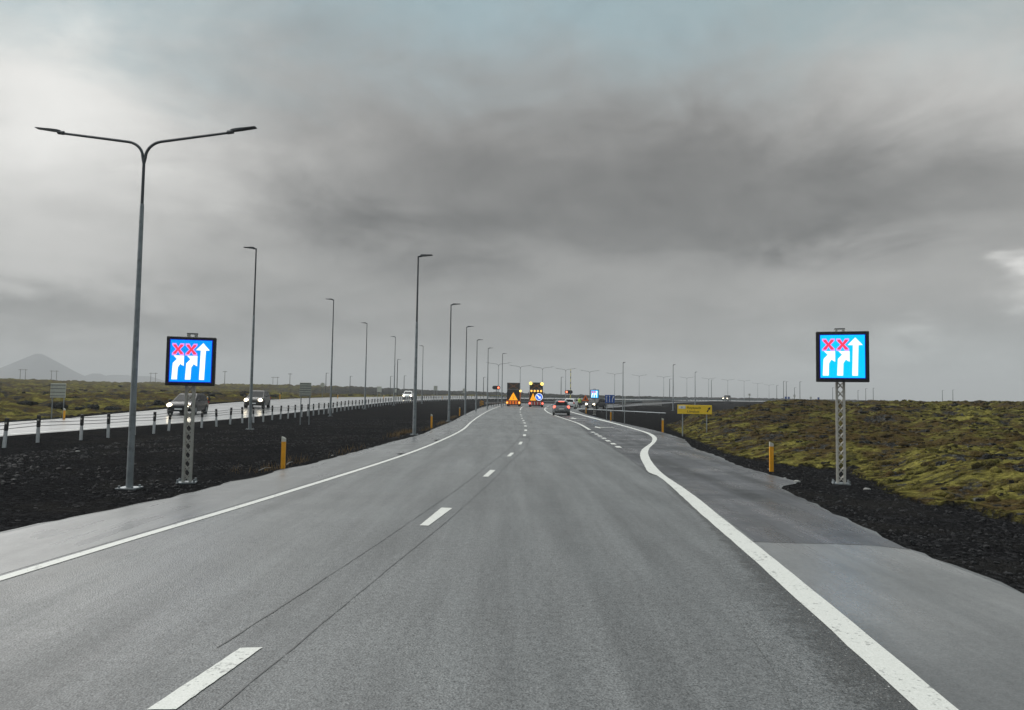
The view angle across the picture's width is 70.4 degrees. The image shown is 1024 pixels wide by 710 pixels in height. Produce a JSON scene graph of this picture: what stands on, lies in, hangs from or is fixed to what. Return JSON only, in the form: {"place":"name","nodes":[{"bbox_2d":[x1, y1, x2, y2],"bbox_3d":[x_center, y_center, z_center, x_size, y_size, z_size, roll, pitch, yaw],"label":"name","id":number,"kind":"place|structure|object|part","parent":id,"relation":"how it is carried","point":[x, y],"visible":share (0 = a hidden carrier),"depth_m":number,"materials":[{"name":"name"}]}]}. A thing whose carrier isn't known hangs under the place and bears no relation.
{"place":"outdoors","nodes":[
{"label":"outdoors","id":0,"kind":"place"},
{"bbox_2d":[0,354,93,381],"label":"mountain","id":1,"kind":"structure","parent":0,"point":[38,366],"depth_m":2325.94,"materials":[{"name":"grey stone"}]},
{"bbox_2d":[86,373,108,381],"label":"mountain","id":2,"kind":"structure","parent":0,"point":[97,377],"depth_m":2570.71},
{"bbox_2d":[106,375,130,381],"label":"mountain","id":3,"kind":"structure","parent":0,"point":[114,378],"depth_m":2604.41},
{"bbox_2d":[117,376,164,382],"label":"mountain","id":4,"kind":"structure","parent":0,"point":[143,378],"depth_m":2563.30,"materials":[{"name":"grey stone"}]},
{"bbox_2d":[0,396,764,435],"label":"road","id":5,"kind":"structure","parent":0,"point":[121,417],"depth_m":51.94,"materials":[{"name":"grey asphalt"}]},
{"bbox_2d":[167,393,208,413],"bbox_3d":[-23.571,3.565,52.855,2.160,1.550,4.362,1,-3,-7],"label":"car","id":6,"kind":"object","parent":5,"relation":"on","point":[176,404],"visible":0.69,"depth_m":52.09,"materials":[{"name":"paint"}]},
{"bbox_2d":[244,390,270,408],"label":"car","id":7,"kind":"object","parent":5,"relation":"on","point":[261,398],"visible":0.88,"depth_m":65.86,"materials":[{"name":"grey paint"}]},
{"bbox_2d":[402,391,412,399],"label":"car","id":8,"kind":"object","parent":5,"relation":"on","point":[408,393],"visible":0.71,"depth_m":135.20,"materials":[{"name":"white paint"}]},
{"bbox_2d":[723,395,730,400],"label":"car","id":9,"kind":"object","parent":5,"relation":"on","point":[727,397],"visible":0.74,"depth_m":238.73,"materials":[{"name":"paint"}]},
{"bbox_2d":[0,403,1023,709],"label":"road","id":10,"kind":"structure","parent":0,"point":[516,557],"depth_m":6.37,"materials":[{"name":"grey asphalt"}]},
{"bbox_2d":[501,353,506,407],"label":"street lamp","id":11,"kind":"object","parent":10,"relation":"on","point":[502,378],"visible":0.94,"depth_m":108.94,"materials":[{"name":"metal"}]},
{"bbox_2d":[506,383,520,405],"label":"warning truck","id":12,"kind":"object","parent":10,"relation":"on","point":[513,394],"visible":0.98,"depth_m":124.07,"materials":[{"name":"orange paint"}]},
{"bbox_2d":[528,382,543,406],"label":"warning truck","id":13,"kind":"object","parent":10,"relation":"on","point":[535,393],"visible":1,"depth_m":118.09,"materials":[{"name":"orange paint"}]},
{"bbox_2d":[565,390,572,398],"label":"gate signal","id":14,"kind":"object","parent":10,"relation":"on","point":[568,392],"visible":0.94,"depth_m":127.79,"materials":[{"name":"grey metal"}]},
{"bbox_2d":[564,399,577,408],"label":"car","id":15,"kind":"object","parent":10,"relation":"on","point":[573,403],"visible":0.53,"depth_m":105.97,"materials":[{"name":"white paint"}]},
{"bbox_2d":[0,396,1023,592],"bbox_3d":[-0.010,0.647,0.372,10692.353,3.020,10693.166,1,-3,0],"label":"ground","id":16,"kind":"structure","parent":0,"point":[24,498],"depth_m":18.75,"materials":[{"name":"black gravel"}]},
{"bbox_2d":[50,383,65,417],"bbox_3d":[-26.851,2.844,42.908,0.850,2.335,0.110,1,-3,-6],"label":"road sign","id":17,"kind":"object","parent":16,"relation":"on","point":[57,390],"visible":0.85,"depth_m":42.91,"materials":[{"name":"metal"}]},
{"bbox_2d":[35,126,256,489],"bbox_3d":[-7.391,-0.973,14.326,4.521,7.166,0.360,1,-3,3],"label":"street lamp","id":18,"kind":"object","parent":16,"relation":"on","point":[131,437],"visible":1,"depth_m":14.30,"materials":[{"name":"metal"}]},
{"bbox_2d":[165,333,216,483],"bbox_3d":[-6.646,1.090,14.998,0.930,3.096,0.472,2,-3,-17],"label":"lane control sign","id":19,"kind":"object","parent":16,"relation":"on","point":[190,361],"visible":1,"depth_m":14.88,"materials":[{"name":"metal"}]},
{"bbox_2d":[0,418,447,526],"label":"gravel","id":20,"kind":"structure","parent":16,"relation":"on","point":[19,462],"depth_m":21.40,"materials":[{"name":"black gravel"}]},
{"bbox_2d":[244,247,256,429],"bbox_3d":[-13.835,-0.914,38.106,0.830,9.601,0.340,1,-3,2],"label":"street lamp","id":21,"kind":"object","parent":16,"relation":"on","point":[251,383],"visible":1,"depth_m":38.00,"materials":[{"name":"metal"}]},
{"bbox_2d":[0,403,504,573],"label":"hard shoulder","id":22,"kind":"object","parent":16,"relation":"on","point":[24,547],"visible":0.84,"depth_m":11.17},
{"bbox_2d":[281,436,285,468],"bbox_3d":[-5.552,2.372,17.649,0.104,0.775,0.065,1,-3,0],"label":"guide post","id":23,"kind":"object","parent":16,"relation":"on","point":[283,450],"visible":1,"depth_m":17.62,"materials":[{"name":"yellow plastic"}]},
{"bbox_2d":[299,382,310,424],"bbox_3d":[-12.518,2.997,43.914,0.680,2.658,0.110,1,-3,-4],"label":"road sign","id":24,"kind":"object","parent":16,"relation":"on","point":[305,389],"visible":0.88,"depth_m":43.92,"materials":[{"name":"metal"}]},
{"bbox_2d":[0,396,638,447],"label":"cable barrier","id":25,"kind":"object","parent":16,"relation":"on","point":[38,426],"visible":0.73,"depth_m":38.36,"materials":[{"name":"grey metal"}]},
{"bbox_2d":[328,299,333,415],"bbox_3d":[-14.892,0.193,59.076,0.830,9.598,0.340,1,-3,2],"label":"street lamp","id":26,"kind":"object","parent":16,"relation":"on","point":[330,408],"visible":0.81,"depth_m":58.97,"materials":[{"name":"metal"}]},
{"bbox_2d":[233,415,456,473],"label":"dry grass","id":27,"kind":"structure","parent":16,"relation":"on","point":[407,431],"depth_m":24.59,"materials":[{"name":"brown plant"}]},
{"bbox_2d":[361,322,366,408],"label":"street lamp","id":28,"kind":"object","parent":16,"relation":"on","point":[365,372],"visible":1,"depth_m":78.93,"materials":[{"name":"metal"}]},
{"bbox_2d":[377,386,381,397],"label":"road sign","id":29,"kind":"object","parent":16,"relation":"on","point":[379,389],"visible":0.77,"depth_m":134.81,"materials":[{"name":"metal"}]},
{"bbox_2d":[391,336,395,405],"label":"street lamp","id":30,"kind":"object","parent":16,"relation":"on","point":[394,376],"visible":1,"depth_m":97.88,"materials":[{"name":"metal"}]},
{"bbox_2d":[419,345,422,403],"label":"street lamp","id":31,"kind":"object","parent":16,"relation":"on","point":[422,383],"visible":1,"depth_m":113.85,"materials":[{"name":"metal"}]},
{"bbox_2d":[410,254,432,434],"bbox_3d":[-4.117,-0.487,33.057,0.830,8.247,0.340,1,-3,4],"label":"street lamp","id":32,"kind":"object","parent":16,"relation":"on","point":[415,379],"visible":0.98,"depth_m":32.98,"materials":[{"name":"metal"}]},
{"bbox_2d":[446,303,458,421],"bbox_3d":[-4.036,0.507,50.028,0.830,8.147,0.340,1,-3,4],"label":"street lamp","id":33,"kind":"object","parent":16,"relation":"on","point":[449,383],"visible":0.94,"depth_m":49.97,"materials":[{"name":"metal"}]},
{"bbox_2d":[464,326,473,414],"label":"street lamp","id":34,"kind":"object","parent":16,"relation":"on","point":[466,372],"visible":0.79,"depth_m":66.97,"materials":[{"name":"metal"}]},
{"bbox_2d":[475,339,482,410],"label":"street lamp","id":35,"kind":"object","parent":16,"relation":"on","point":[476,384],"visible":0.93,"depth_m":80.85,"materials":[{"name":"metal"}]},
{"bbox_2d":[487,348,488,408],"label":"street lamp","id":36,"kind":"object","parent":16,"relation":"on","point":[487,387],"visible":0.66,"depth_m":94.83,"materials":[{"name":"metal"}]},
{"bbox_2d":[484,402,505,406],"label":"guard rail","id":37,"kind":"object","parent":16,"relation":"on","point":[491,403],"visible":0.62,"depth_m":121.17,"materials":[{"name":"metal"}]},
{"bbox_2d":[492,386,499,397],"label":"gate signal","id":38,"kind":"object","parent":16,"relation":"on","point":[496,388],"visible":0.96,"depth_m":124.83,"materials":[{"name":"grey metal"}]},
{"bbox_2d":[582,395,588,411],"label":"warning sign","id":39,"kind":"object","parent":16,"relation":"on","point":[585,399],"visible":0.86,"depth_m":85.95,"materials":[{"name":"metal"}]},
{"bbox_2d":[590,389,598,414],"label":"lane control sign","id":40,"kind":"object","parent":16,"relation":"on","point":[594,394],"visible":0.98,"depth_m":74.77,"materials":[{"name":"metal"}]},
{"bbox_2d":[605,395,614,418],"bbox_3d":[8.287,4.464,61.470,0.800,2.166,0.096,1,-3,6],"label":"lane sign","id":41,"kind":"object","parent":16,"relation":"on","point":[609,398],"visible":0.84,"depth_m":61.47,"materials":[{"name":"metal"}]},
{"bbox_2d":[577,408,665,413],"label":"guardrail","id":42,"kind":"object","parent":16,"relation":"on","point":[623,411],"visible":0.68,"depth_m":88.07,"materials":[{"name":"metal"}]},
{"bbox_2d":[488,396,772,401],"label":"guard rail","id":43,"kind":"object","parent":16,"relation":"on","point":[633,398],"visible":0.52,"depth_m":219.13,"materials":[{"name":"metal"}]},
{"bbox_2d":[582,399,706,403],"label":"guard rail","id":44,"kind":"object","parent":16,"relation":"on","point":[641,401],"visible":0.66,"depth_m":181.79,"materials":[{"name":"metal"}]},
{"bbox_2d":[642,400,661,405],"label":"parapet railing","id":45,"kind":"object","parent":16,"relation":"on","point":[644,404],"visible":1,"depth_m":130.21,"materials":[{"name":"metal"}]},
{"bbox_2d":[671,364,675,410],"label":"street lamp","id":46,"kind":"object","parent":16,"relation":"on","point":[673,396],"visible":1,"depth_m":105.78,"materials":[{"name":"metal"}]},
{"bbox_2d":[677,405,711,435],"bbox_3d":[9.024,3.521,35.891,1.661,2.093,0.107,0,-3,8],"label":"direction sign","id":47,"kind":"object","parent":16,"relation":"on","point":[694,409],"visible":0.99,"depth_m":35.90,"materials":[{"name":"metal"}]},
{"bbox_2d":[769,442,773,471],"bbox_3d":[6.761,2.650,18.932,0.104,0.775,0.065,1,-3,0],"label":"guide post","id":48,"kind":"object","parent":16,"relation":"on","point":[771,457],"visible":1,"depth_m":18.91,"materials":[{"name":"yellow plastic"}]},
{"bbox_2d":[816,328,869,484],"bbox_3d":[7.550,1.161,16.605,1.100,3.566,0.482,0,-3,20],"label":"lane control sign","id":49,"kind":"object","parent":16,"relation":"on","point":[842,356],"visible":1,"depth_m":16.49,"materials":[{"name":"metal"}]},
{"bbox_2d":[679,399,1023,465],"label":"lava rocks","id":50,"kind":"object","parent":16,"relation":"on","point":[973,454],"visible":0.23,"depth_m":39.86,"materials":[{"name":"black stone"}]},
{"bbox_2d":[754,542,1023,709],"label":"hard shoulder","id":51,"kind":"object","parent":16,"relation":"on","point":[952,635],"visible":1,"depth_m":6.39},
{"bbox_2d":[0,378,1023,523],"bbox_3d":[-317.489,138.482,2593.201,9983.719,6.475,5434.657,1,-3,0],"label":"lava field","id":52,"kind":"structure","parent":0,"point":[10,408],"depth_m":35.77,"materials":[{"name":"green plant"}]},
{"bbox_2d":[0,382,390,409],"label":"lava rocks","id":53,"kind":"object","parent":52,"relation":"on","point":[57,404],"visible":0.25,"depth_m":63.01,"materials":[{"name":"black stone"}]},
{"bbox_2d":[396,359,400,394],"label":"street lamp","id":54,"kind":"object","parent":52,"relation":"on","point":[397,373],"visible":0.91,"depth_m":189.93,"materials":[{"name":"grey metal"}]},
{"bbox_2d":[0,0,1023,401],"label":"sky","id":55,"kind":"structure","parent":0,"point":[709,189],"materials":[{"name":"grey"}]},
{"bbox_2d":[579,401,707,409],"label":"side road","id":56,"kind":"structure","parent":0,"point":[610,405],"depth_m":146.10,"materials":[{"name":"grey asphalt"}]},
{"bbox_2d":[586,398,605,408],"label":"car","id":57,"kind":"object","parent":56,"relation":"on","point":[599,403],"visible":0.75,"depth_m":102.11,"materials":[{"name":"paint"}]},
{"bbox_2d":[551,411,906,548],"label":"exit lane road","id":58,"kind":"structure","parent":0,"point":[757,506],"depth_m":14.50,"materials":[{"name":"grey asphalt"}]},
{"bbox_2d":[551,400,570,414],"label":"car","id":59,"kind":"object","parent":58,"relation":"on","point":[561,406],"visible":0.98,"depth_m":69.54,"materials":[{"name":"silver metal"}]},
{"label":"rear window","id":60,"kind":"part","parent":59,"relation":"part of","materials":[{"name":"black glass"}]},
{"bbox_2d":[683,438,1023,583],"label":"gravel","id":61,"kind":"structure","parent":0,"point":[949,540],"depth_m":11.47,"materials":[{"name":"black gravel"}]}
]}

